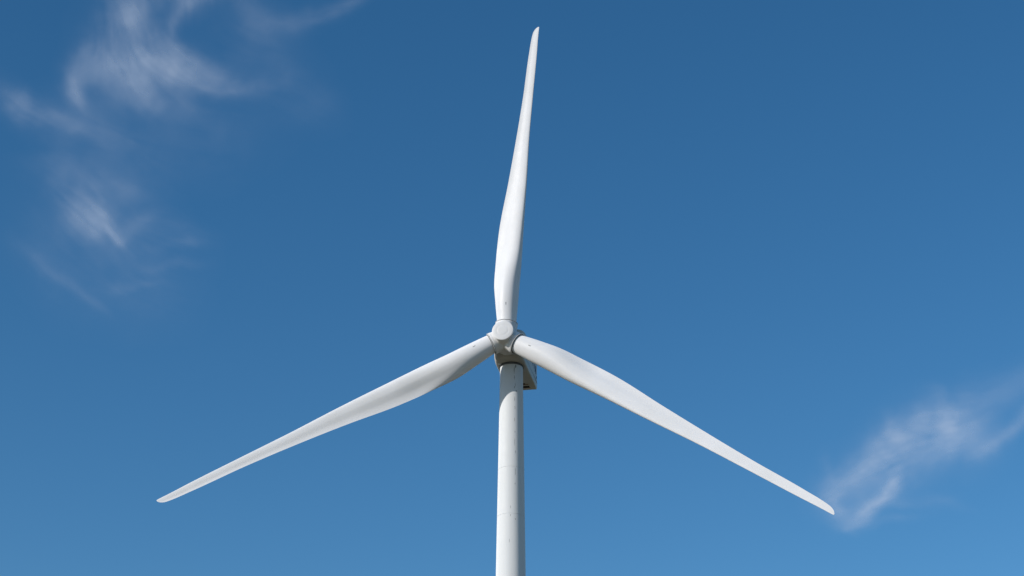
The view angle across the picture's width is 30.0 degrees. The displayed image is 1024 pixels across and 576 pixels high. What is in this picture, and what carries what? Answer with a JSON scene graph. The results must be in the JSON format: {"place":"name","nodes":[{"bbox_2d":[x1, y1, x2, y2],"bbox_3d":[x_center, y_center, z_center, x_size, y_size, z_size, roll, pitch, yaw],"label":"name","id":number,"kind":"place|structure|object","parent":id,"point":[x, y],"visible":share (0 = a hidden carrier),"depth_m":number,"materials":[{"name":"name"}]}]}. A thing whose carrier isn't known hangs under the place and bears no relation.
{"place":"outdoors","nodes":[
{"label":"outdoors","id":0,"kind":"place"},
{"bbox_2d":[157,27,833,575],"bbox_3d":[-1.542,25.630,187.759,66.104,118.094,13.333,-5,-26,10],"label":"wind turbine","id":1,"kind":"object","parent":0,"point":[515,351],"visible":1,"depth_m":190.98,"materials":[{"name":"metal"},{"name":"paint"},{"name":"fiberglass"}]},
{"bbox_2d":[0,0,1023,575],"label":"sky","id":2,"kind":"structure","parent":0,"point":[795,228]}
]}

